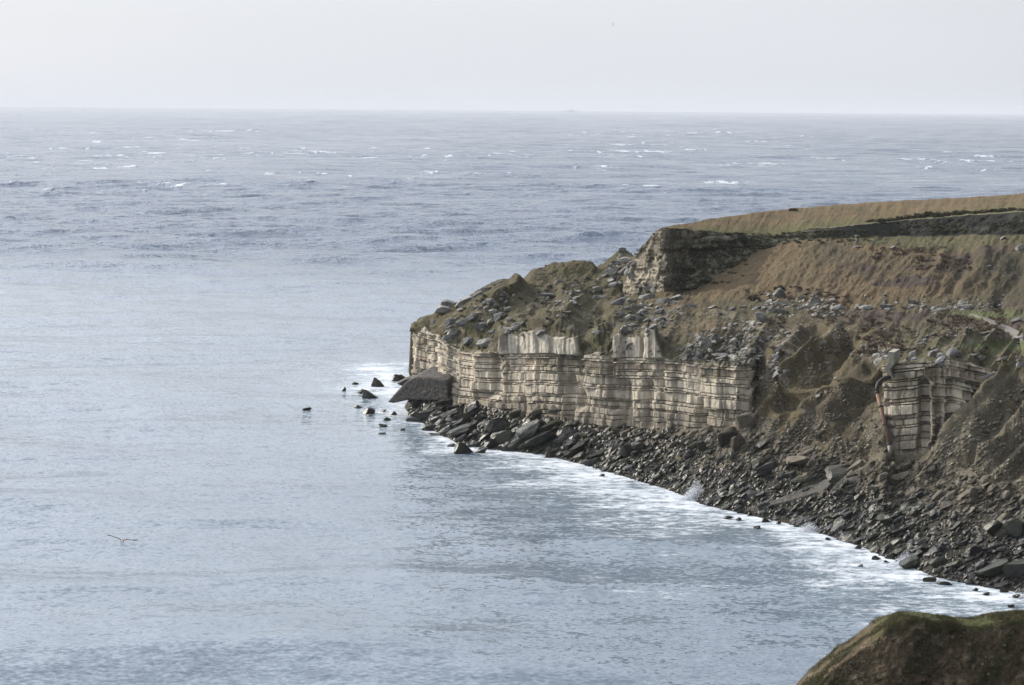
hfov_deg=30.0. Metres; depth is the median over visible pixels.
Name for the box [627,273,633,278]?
boulder
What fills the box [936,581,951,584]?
sea rock
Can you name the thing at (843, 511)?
boulder
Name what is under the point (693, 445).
boulder
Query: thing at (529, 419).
boulder
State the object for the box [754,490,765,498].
boulder
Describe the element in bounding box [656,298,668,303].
boulder
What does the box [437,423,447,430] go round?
boulder
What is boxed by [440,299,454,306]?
rock slab
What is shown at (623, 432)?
boulder
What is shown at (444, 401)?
boulder
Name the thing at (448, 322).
boulder
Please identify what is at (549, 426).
boulder
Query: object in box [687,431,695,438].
boulder
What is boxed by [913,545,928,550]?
boulder
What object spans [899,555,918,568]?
boulder
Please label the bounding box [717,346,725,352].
boulder
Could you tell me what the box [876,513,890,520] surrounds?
boulder
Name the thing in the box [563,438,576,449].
boulder
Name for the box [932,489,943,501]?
boulder
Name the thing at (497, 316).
boulder
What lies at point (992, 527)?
boulder
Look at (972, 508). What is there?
boulder
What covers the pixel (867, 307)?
boulder
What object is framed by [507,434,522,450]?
boulder
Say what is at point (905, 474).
boulder
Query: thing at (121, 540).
gull
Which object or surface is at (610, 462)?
boulder
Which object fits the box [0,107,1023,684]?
sea
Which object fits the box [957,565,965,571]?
boulder
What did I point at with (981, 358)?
boulder
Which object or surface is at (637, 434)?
boulder
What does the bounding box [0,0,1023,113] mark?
sky
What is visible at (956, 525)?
boulder
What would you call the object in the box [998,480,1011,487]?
boulder
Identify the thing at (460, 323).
boulder
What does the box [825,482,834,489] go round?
boulder
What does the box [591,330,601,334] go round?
boulder
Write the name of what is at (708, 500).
boulder
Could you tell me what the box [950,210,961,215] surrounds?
shrub
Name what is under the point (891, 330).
scrub
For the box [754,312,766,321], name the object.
boulder
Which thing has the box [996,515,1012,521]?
boulder
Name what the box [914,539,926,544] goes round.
boulder
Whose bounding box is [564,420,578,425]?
boulder
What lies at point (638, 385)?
cliff
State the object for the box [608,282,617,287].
boulder
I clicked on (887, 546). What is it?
boulder
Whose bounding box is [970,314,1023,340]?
path
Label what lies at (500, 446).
boulder
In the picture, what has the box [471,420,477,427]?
boulder
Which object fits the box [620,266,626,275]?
boulder
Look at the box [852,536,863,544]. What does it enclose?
boulder
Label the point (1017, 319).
boulder
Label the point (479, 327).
boulder
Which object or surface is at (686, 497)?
sea spray
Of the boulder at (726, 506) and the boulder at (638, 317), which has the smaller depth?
the boulder at (726, 506)
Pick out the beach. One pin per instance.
(985, 517)
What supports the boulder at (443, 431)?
on the beach
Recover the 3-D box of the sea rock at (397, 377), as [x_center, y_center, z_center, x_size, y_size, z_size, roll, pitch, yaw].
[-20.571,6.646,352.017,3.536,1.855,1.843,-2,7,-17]
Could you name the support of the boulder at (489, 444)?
on the beach
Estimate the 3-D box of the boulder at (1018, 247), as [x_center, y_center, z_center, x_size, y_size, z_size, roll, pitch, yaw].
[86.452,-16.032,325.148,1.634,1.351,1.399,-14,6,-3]
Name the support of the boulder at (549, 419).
on the hillside
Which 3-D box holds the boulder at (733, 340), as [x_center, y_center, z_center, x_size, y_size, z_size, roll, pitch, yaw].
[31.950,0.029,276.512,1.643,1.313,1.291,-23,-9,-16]
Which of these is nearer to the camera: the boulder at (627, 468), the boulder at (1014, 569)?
the boulder at (1014, 569)
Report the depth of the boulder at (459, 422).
295.05 m
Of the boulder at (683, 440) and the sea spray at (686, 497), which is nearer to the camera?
the sea spray at (686, 497)
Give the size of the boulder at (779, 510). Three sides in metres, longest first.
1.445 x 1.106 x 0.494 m
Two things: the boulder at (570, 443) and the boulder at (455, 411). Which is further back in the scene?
the boulder at (455, 411)
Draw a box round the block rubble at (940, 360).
[444,257,1022,379]
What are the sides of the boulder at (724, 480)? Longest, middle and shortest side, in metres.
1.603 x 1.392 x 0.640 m
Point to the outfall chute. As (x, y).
(893, 357)
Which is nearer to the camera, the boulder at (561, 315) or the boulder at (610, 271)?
the boulder at (561, 315)
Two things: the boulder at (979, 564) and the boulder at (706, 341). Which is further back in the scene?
the boulder at (706, 341)
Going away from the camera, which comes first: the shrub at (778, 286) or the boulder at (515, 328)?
the boulder at (515, 328)
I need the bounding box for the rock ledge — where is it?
[746,475,861,510]
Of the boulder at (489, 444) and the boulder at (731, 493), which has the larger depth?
the boulder at (489, 444)
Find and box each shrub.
[737,234,749,240]
[745,293,760,300]
[773,285,785,289]
[876,218,886,221]
[895,216,905,219]
[904,214,912,218]
[912,213,925,217]
[922,211,934,216]
[930,211,943,217]
[943,211,951,215]
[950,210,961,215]
[978,209,989,212]
[997,208,1007,211]
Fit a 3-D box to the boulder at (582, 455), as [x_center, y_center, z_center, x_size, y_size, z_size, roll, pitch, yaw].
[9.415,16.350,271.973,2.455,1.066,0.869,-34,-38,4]
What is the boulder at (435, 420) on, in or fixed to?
on the beach
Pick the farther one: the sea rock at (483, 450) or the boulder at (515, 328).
the boulder at (515, 328)
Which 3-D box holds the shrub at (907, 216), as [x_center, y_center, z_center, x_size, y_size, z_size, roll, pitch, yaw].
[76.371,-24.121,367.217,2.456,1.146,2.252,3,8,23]
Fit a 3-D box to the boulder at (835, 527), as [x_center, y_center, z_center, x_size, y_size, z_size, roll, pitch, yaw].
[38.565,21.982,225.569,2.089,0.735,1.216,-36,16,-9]
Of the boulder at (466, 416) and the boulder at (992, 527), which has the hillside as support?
the boulder at (466, 416)
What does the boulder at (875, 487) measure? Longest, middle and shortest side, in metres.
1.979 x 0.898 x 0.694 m
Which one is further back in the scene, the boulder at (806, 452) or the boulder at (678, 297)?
the boulder at (678, 297)
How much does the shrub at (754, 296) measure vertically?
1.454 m
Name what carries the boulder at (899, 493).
on the hillside
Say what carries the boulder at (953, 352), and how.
on the hillside
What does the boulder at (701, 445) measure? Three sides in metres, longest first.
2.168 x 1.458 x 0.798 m
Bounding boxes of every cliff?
[411,327,1002,453]
[524,211,1023,296]
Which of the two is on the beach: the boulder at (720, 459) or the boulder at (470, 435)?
the boulder at (470, 435)
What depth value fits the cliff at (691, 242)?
341.71 m
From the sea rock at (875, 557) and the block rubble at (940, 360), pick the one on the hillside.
the block rubble at (940, 360)
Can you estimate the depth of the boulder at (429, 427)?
297.32 m
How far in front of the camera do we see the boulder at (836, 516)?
228.34 m
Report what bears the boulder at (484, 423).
on the beach
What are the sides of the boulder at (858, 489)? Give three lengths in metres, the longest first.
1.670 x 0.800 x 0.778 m
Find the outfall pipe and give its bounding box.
[875,375,891,453]
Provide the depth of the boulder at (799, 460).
240.59 m
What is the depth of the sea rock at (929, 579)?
204.47 m
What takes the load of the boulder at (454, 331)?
on the hillside
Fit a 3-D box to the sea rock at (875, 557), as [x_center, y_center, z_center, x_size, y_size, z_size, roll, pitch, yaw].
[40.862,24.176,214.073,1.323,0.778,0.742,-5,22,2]
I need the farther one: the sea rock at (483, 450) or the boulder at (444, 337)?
the boulder at (444, 337)
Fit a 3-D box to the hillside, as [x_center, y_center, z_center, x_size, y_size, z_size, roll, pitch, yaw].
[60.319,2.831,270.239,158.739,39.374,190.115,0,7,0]
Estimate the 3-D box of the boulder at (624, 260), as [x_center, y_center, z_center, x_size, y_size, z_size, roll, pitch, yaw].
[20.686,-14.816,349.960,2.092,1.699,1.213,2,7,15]
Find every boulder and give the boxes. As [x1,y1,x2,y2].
[406,417,422,421]
[408,408,420,416]
[410,400,421,405]
[415,408,434,418]
[420,424,435,430]
[428,433,439,435]
[429,410,437,416]
[429,416,442,422]
[436,396,452,406]
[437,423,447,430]
[438,425,452,435]
[440,408,461,418]
[441,334,449,340]
[444,318,455,326]
[446,423,472,438]
[447,328,460,335]
[452,418,463,426]
[454,412,470,421]
[455,319,467,326]
[455,434,465,442]
[463,337,472,344]
[466,433,477,438]
[467,400,479,414]
[468,314,477,320]
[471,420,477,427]
[472,291,482,297]
[474,414,486,420]
[475,322,486,330]
[476,337,491,347]
[477,433,491,441]
[479,420,488,428]
[484,417,510,433]
[484,441,493,447]
[488,309,497,316]
[490,430,514,444]
[493,312,505,321]
[498,441,510,448]
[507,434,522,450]
[509,408,521,419]
[511,324,519,330]
[511,425,521,431]
[516,419,544,442]
[521,430,555,447]
[522,417,532,424]
[530,406,543,416]
[536,330,544,336]
[539,293,555,297]
[539,419,562,432]
[545,417,553,423]
[548,407,560,412]
[553,434,568,445]
[554,280,563,285]
[555,427,574,438]
[557,314,566,317]
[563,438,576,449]
[563,450,577,456]
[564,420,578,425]
[568,441,586,453]
[571,451,585,460]
[583,457,599,465]
[586,451,603,457]
[587,435,598,445]
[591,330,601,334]
[592,295,606,299]
[593,286,602,291]
[606,269,615,274]
[606,459,616,464]
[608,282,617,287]
[611,260,620,265]
[611,297,625,304]
[612,424,622,428]
[618,444,632,457]
[619,257,629,264]
[619,429,630,434]
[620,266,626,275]
[620,327,629,333]
[622,464,632,470]
[624,314,632,318]
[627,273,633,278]
[627,300,636,303]
[631,432,641,438]
[631,442,646,450]
[635,314,642,320]
[638,293,654,299]
[651,471,663,478]
[652,432,662,440]
[654,308,663,313]
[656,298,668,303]
[661,479,669,485]
[667,440,678,447]
[669,294,683,299]
[669,459,676,465]
[672,482,680,489]
[679,437,690,443]
[683,450,695,458]
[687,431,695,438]
[687,441,697,449]
[696,441,706,451]
[699,339,711,345]
[699,429,709,435]
[705,497,712,503]
[709,334,720,343]
[716,455,725,463]
[716,486,726,492]
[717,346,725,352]
[717,426,738,447]
[719,476,730,483]
[720,503,730,509]
[725,491,735,496]
[729,338,737,343]
[730,435,745,451]
[736,411,756,429]
[736,481,746,487]
[751,457,765,469]
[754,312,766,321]
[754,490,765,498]
[755,438,770,447]
[756,460,778,477]
[757,502,769,507]
[762,448,773,453]
[766,308,778,312]
[771,484,782,489]
[772,288,785,296]
[772,354,779,360]
[774,507,785,512]
[776,300,790,304]
[778,309,788,313]
[783,470,795,477]
[786,455,809,464]
[787,445,795,452]
[796,507,804,512]
[802,448,811,454]
[802,503,810,511]
[804,517,816,523]
[809,297,821,303]
[821,512,832,518]
[825,464,850,482]
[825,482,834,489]
[826,523,832,530]
[830,522,845,532]
[832,511,839,518]
[838,463,850,466]
[839,508,849,514]
[845,459,863,471]
[845,525,854,530]
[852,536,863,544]
[854,492,864,499]
[855,485,864,492]
[859,305,872,309]
[868,484,879,489]
[868,519,878,524]
[869,544,878,552]
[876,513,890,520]
[877,472,887,480]
[880,304,892,308]
[881,530,892,535]
[881,543,889,550]
[884,515,891,524]
[884,553,894,558]
[888,474,900,484]
[890,513,898,519]
[890,528,904,534]
[891,537,901,544]
[892,547,905,555]
[894,458,903,463]
[895,490,902,496]
[899,471,909,478]
[899,501,910,513]
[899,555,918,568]
[903,522,915,530]
[905,486,915,497]
[905,495,916,500]
[909,350,917,355]
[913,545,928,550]
[913,549,922,556]
[914,490,923,499]
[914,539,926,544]
[915,486,923,492]
[925,502,935,510]
[926,464,936,473]
[927,352,936,356]
[928,510,937,520]
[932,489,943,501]
[932,565,943,573]
[939,567,948,575]
[940,501,953,508]
[943,560,961,568]
[946,347,959,356]
[948,566,956,571]
[951,521,962,529]
[957,304,972,308]
[957,539,968,546]
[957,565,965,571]
[964,544,980,557]
[965,555,974,561]
[969,487,978,500]
[969,505,978,512]
[973,558,1009,576]
[974,559,986,569]
[978,356,986,360]
[980,331,990,335]
[981,501,994,507]
[983,520,1002,534]
[984,372,995,378]
[992,492,1001,499]
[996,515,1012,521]
[996,546,1006,551]
[997,356,1008,361]
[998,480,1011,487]
[1001,518,1023,537]
[1003,559,1023,578]
[1010,317,1021,322]
[1015,244,1023,250]
[1015,548,1023,555]
[1016,361,1023,367]
[1019,494,1023,503]
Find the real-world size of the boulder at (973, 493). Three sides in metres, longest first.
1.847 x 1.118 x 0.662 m
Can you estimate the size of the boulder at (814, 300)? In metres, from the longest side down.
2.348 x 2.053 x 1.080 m
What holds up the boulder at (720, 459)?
on the hillside
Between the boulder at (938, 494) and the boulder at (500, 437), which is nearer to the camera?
the boulder at (938, 494)
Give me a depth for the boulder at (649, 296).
322.21 m
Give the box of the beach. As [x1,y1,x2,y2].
[405,402,1023,591]
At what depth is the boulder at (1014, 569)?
202.18 m
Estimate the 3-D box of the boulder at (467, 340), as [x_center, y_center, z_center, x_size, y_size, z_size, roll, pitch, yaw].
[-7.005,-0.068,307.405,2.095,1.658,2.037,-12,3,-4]
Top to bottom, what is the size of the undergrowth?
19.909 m
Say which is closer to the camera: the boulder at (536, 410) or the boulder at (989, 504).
the boulder at (989, 504)
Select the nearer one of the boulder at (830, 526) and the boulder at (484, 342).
the boulder at (830, 526)
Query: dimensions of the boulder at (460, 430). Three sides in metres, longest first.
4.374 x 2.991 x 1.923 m
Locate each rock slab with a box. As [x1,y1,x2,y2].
[388,367,453,402]
[397,376,412,385]
[434,305,449,312]
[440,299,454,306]
[455,295,472,306]
[618,247,625,250]
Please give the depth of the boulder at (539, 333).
285.85 m
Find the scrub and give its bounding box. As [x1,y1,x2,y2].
[757,245,1007,352]
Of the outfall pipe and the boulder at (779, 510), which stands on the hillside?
the outfall pipe
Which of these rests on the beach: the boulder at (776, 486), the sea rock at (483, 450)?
the boulder at (776, 486)
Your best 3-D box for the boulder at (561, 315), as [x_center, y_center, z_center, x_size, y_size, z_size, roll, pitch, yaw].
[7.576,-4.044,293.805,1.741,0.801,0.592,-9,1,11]
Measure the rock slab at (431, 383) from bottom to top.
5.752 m
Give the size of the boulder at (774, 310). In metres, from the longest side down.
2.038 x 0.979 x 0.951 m
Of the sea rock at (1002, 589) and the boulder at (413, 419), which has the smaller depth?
the sea rock at (1002, 589)
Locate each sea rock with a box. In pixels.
[362,390,377,398]
[363,407,374,413]
[371,377,383,386]
[391,374,404,380]
[454,442,472,453]
[475,447,487,452]
[544,451,554,457]
[871,555,880,559]
[923,577,936,581]
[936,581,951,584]
[965,579,974,584]
[999,586,1008,592]
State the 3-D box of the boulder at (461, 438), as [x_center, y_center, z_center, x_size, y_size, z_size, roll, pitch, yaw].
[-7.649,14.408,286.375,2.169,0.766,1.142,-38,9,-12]
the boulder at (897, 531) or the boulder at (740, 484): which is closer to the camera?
the boulder at (897, 531)
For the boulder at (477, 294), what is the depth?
322.53 m
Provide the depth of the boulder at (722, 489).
244.63 m
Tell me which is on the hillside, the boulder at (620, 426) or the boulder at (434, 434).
the boulder at (620, 426)
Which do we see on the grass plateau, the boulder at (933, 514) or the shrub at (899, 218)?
the shrub at (899, 218)
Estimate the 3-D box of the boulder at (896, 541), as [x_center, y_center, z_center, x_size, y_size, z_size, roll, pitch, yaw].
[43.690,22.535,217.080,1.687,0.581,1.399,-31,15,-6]
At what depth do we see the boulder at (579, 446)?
274.29 m
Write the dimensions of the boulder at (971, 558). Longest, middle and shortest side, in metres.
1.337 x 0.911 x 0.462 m
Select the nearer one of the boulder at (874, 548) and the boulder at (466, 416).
the boulder at (874, 548)
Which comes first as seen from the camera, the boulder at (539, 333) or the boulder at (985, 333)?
the boulder at (985, 333)
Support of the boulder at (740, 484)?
on the beach
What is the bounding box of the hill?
[796,612,1023,684]
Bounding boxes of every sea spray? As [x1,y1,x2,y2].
[677,478,702,500]
[790,521,818,532]
[883,550,910,566]
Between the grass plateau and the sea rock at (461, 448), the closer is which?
the sea rock at (461, 448)
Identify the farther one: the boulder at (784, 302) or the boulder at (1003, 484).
the boulder at (784, 302)
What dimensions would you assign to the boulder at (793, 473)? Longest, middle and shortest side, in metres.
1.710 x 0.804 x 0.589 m
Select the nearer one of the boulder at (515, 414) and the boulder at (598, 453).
the boulder at (598, 453)
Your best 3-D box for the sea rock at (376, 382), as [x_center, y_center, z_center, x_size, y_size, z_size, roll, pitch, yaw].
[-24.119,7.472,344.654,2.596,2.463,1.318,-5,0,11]
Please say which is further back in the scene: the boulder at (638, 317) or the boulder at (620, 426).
the boulder at (638, 317)
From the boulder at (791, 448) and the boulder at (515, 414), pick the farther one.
the boulder at (515, 414)
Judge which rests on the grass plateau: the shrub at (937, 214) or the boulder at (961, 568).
the shrub at (937, 214)
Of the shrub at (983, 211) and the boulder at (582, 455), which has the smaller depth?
the boulder at (582, 455)
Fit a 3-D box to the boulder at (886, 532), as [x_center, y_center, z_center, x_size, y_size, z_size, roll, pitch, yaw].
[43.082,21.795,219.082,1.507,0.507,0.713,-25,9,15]
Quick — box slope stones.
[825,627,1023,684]
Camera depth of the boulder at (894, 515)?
221.55 m
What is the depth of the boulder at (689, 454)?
257.28 m
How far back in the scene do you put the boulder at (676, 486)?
251.63 m
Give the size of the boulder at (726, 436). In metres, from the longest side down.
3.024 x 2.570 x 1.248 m
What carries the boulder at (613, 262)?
on the cliff at (691, 242)
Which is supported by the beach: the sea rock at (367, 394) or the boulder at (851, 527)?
the boulder at (851, 527)
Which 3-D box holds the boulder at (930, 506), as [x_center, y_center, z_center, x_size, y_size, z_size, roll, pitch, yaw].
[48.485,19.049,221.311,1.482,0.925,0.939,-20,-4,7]
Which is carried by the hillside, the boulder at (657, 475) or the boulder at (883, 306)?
the boulder at (883, 306)
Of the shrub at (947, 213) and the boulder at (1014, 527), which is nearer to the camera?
the boulder at (1014, 527)
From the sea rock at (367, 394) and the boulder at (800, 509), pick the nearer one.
the boulder at (800, 509)
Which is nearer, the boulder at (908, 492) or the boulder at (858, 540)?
the boulder at (858, 540)
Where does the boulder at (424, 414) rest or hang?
on the beach
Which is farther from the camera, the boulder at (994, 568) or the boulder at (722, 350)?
the boulder at (722, 350)
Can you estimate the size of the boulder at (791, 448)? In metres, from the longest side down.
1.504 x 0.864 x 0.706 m
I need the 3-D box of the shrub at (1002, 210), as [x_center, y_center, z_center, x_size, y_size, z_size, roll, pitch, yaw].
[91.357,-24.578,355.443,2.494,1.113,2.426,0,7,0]
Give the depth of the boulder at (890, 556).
214.26 m
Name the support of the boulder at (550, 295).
on the hillside
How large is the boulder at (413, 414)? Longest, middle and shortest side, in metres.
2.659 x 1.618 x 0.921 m
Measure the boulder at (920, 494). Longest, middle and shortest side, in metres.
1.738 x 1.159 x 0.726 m
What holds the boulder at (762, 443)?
on the hillside
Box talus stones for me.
[445,239,1023,488]
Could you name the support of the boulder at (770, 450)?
on the hillside
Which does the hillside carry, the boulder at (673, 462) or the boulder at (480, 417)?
the boulder at (480, 417)
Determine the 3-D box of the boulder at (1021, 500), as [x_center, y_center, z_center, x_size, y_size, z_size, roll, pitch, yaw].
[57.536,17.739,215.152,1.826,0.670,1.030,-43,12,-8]
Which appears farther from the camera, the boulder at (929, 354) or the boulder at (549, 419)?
the boulder at (549, 419)
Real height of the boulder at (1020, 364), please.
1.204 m
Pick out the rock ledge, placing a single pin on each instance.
(815, 488)
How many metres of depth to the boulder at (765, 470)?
243.78 m
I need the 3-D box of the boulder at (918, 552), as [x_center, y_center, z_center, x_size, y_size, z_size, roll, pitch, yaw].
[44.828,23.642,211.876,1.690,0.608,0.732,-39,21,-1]
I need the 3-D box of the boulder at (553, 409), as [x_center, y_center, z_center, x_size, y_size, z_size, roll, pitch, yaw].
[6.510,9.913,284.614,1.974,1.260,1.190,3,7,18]
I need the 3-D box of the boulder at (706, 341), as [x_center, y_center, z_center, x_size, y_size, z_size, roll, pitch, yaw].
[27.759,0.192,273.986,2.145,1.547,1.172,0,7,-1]
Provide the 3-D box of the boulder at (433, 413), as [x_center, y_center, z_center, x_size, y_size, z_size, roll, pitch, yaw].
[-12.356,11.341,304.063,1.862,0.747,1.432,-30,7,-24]
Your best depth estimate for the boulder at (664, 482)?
254.20 m
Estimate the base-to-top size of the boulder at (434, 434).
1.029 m
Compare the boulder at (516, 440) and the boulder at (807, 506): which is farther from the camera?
the boulder at (516, 440)
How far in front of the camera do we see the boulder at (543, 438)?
278.61 m
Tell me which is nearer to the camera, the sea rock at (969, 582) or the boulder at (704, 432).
the sea rock at (969, 582)
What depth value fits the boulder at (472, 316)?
309.97 m
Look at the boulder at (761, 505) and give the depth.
237.56 m
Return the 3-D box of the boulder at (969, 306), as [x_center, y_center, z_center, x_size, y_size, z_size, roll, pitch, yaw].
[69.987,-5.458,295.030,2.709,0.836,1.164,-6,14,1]
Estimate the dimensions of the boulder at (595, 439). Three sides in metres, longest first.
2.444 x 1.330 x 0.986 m
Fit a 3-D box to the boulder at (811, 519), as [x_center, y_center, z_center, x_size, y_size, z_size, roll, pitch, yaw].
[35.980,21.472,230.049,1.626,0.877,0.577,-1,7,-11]
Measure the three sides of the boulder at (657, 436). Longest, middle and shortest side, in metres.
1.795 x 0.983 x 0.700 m
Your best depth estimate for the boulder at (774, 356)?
264.88 m
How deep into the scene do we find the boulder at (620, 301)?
310.32 m
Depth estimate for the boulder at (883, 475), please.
227.36 m
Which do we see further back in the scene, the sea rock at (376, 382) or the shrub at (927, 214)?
the shrub at (927, 214)
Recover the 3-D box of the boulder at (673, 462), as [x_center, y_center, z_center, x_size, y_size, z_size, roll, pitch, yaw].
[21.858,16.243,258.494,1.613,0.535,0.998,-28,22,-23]
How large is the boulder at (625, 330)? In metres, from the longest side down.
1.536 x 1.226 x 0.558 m
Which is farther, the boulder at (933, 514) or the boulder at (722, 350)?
the boulder at (722, 350)
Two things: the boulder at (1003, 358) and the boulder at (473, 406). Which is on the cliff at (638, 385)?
the boulder at (473, 406)
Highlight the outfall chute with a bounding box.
[884,349,899,377]
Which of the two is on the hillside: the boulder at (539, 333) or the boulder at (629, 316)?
the boulder at (629, 316)
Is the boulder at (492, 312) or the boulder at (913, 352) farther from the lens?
the boulder at (492, 312)
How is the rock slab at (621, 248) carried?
on the grass plateau
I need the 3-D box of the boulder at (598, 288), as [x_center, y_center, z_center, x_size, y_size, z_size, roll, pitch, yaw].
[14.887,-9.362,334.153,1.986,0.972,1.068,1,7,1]
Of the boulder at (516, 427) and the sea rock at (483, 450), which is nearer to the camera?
the sea rock at (483, 450)
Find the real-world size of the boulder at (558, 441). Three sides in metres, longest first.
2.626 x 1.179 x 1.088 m
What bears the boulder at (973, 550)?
on the beach
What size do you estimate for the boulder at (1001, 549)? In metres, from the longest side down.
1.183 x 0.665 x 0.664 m
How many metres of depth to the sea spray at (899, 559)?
211.69 m
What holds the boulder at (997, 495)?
on the beach
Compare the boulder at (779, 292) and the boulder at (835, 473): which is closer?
the boulder at (835, 473)
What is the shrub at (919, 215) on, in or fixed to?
on the grass plateau
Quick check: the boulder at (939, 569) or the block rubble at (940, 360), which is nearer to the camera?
the boulder at (939, 569)
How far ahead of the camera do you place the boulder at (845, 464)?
235.07 m
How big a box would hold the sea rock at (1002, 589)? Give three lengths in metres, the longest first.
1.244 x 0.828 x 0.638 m
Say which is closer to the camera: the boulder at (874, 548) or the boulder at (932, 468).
the boulder at (874, 548)
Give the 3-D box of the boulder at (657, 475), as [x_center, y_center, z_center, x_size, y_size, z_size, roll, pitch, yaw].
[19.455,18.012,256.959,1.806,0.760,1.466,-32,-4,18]
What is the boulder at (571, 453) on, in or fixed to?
on the beach
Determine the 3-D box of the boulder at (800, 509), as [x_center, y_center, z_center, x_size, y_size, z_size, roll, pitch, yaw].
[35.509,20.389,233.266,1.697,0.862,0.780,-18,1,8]
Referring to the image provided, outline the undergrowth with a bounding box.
[455,221,1023,353]
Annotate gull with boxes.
[107,535,133,542]
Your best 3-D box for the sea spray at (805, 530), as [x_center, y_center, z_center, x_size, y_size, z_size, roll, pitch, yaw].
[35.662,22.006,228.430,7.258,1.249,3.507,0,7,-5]
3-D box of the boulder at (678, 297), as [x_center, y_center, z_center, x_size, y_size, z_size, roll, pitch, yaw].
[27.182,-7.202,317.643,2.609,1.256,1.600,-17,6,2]
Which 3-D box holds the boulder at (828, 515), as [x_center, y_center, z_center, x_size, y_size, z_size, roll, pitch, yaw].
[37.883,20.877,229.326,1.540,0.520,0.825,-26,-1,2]
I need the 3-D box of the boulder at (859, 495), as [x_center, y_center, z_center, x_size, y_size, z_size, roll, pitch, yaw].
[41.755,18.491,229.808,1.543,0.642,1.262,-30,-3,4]
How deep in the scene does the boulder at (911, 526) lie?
218.41 m
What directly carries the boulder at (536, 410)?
on the cliff at (638, 385)
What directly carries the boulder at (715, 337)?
on the hillside
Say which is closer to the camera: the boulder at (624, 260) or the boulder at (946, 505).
the boulder at (946, 505)
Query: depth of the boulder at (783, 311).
296.23 m
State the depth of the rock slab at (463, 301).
321.61 m
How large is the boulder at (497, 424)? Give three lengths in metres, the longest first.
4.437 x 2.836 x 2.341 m
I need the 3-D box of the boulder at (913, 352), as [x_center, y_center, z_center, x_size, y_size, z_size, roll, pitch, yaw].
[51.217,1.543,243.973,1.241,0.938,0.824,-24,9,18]
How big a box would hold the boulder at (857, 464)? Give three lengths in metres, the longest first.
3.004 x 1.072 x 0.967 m
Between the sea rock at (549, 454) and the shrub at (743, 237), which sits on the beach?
the sea rock at (549, 454)
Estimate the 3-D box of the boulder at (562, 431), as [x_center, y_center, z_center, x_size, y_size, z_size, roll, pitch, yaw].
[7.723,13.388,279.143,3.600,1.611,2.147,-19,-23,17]
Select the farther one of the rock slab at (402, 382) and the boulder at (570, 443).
the rock slab at (402, 382)
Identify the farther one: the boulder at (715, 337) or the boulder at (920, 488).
the boulder at (715, 337)
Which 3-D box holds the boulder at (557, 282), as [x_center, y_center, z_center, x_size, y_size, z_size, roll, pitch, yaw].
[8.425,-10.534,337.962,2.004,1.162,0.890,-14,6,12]
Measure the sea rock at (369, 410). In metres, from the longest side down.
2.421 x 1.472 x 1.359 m
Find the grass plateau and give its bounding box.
[596,193,1023,287]
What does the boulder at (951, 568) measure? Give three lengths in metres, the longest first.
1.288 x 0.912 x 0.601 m
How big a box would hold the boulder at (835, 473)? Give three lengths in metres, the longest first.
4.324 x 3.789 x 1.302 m
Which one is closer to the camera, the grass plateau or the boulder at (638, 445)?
the boulder at (638, 445)
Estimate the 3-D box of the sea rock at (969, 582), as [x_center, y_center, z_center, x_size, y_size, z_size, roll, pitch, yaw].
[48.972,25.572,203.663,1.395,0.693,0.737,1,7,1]
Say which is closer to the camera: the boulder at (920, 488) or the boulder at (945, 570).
the boulder at (945, 570)
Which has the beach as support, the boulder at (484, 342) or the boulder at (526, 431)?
the boulder at (526, 431)
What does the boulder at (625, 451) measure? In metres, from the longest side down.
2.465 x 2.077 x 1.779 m
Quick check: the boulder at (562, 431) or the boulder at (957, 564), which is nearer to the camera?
the boulder at (957, 564)
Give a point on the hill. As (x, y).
(1013, 673)
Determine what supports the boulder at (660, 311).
on the hillside
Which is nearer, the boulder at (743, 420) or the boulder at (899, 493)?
the boulder at (899, 493)
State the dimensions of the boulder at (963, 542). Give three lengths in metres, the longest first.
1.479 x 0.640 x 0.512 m
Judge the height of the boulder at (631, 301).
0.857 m
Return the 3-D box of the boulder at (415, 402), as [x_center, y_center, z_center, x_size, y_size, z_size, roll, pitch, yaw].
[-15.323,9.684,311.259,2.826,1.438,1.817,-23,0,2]
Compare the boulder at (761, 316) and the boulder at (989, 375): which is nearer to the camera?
the boulder at (989, 375)
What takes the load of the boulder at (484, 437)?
on the beach
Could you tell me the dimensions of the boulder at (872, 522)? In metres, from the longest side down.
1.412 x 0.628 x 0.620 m
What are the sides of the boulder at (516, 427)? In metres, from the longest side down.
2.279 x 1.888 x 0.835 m
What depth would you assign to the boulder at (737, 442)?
251.59 m
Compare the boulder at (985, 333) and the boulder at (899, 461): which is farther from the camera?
the boulder at (985, 333)
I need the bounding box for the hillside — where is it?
[408,234,1023,515]
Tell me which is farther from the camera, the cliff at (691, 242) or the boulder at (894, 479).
the cliff at (691, 242)
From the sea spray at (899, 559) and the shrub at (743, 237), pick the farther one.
the shrub at (743, 237)
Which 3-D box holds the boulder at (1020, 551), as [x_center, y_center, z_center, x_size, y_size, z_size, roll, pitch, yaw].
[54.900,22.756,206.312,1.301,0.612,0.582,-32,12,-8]
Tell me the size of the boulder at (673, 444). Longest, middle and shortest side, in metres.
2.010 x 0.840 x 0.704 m
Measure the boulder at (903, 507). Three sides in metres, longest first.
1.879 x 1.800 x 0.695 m
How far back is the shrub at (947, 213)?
364.01 m

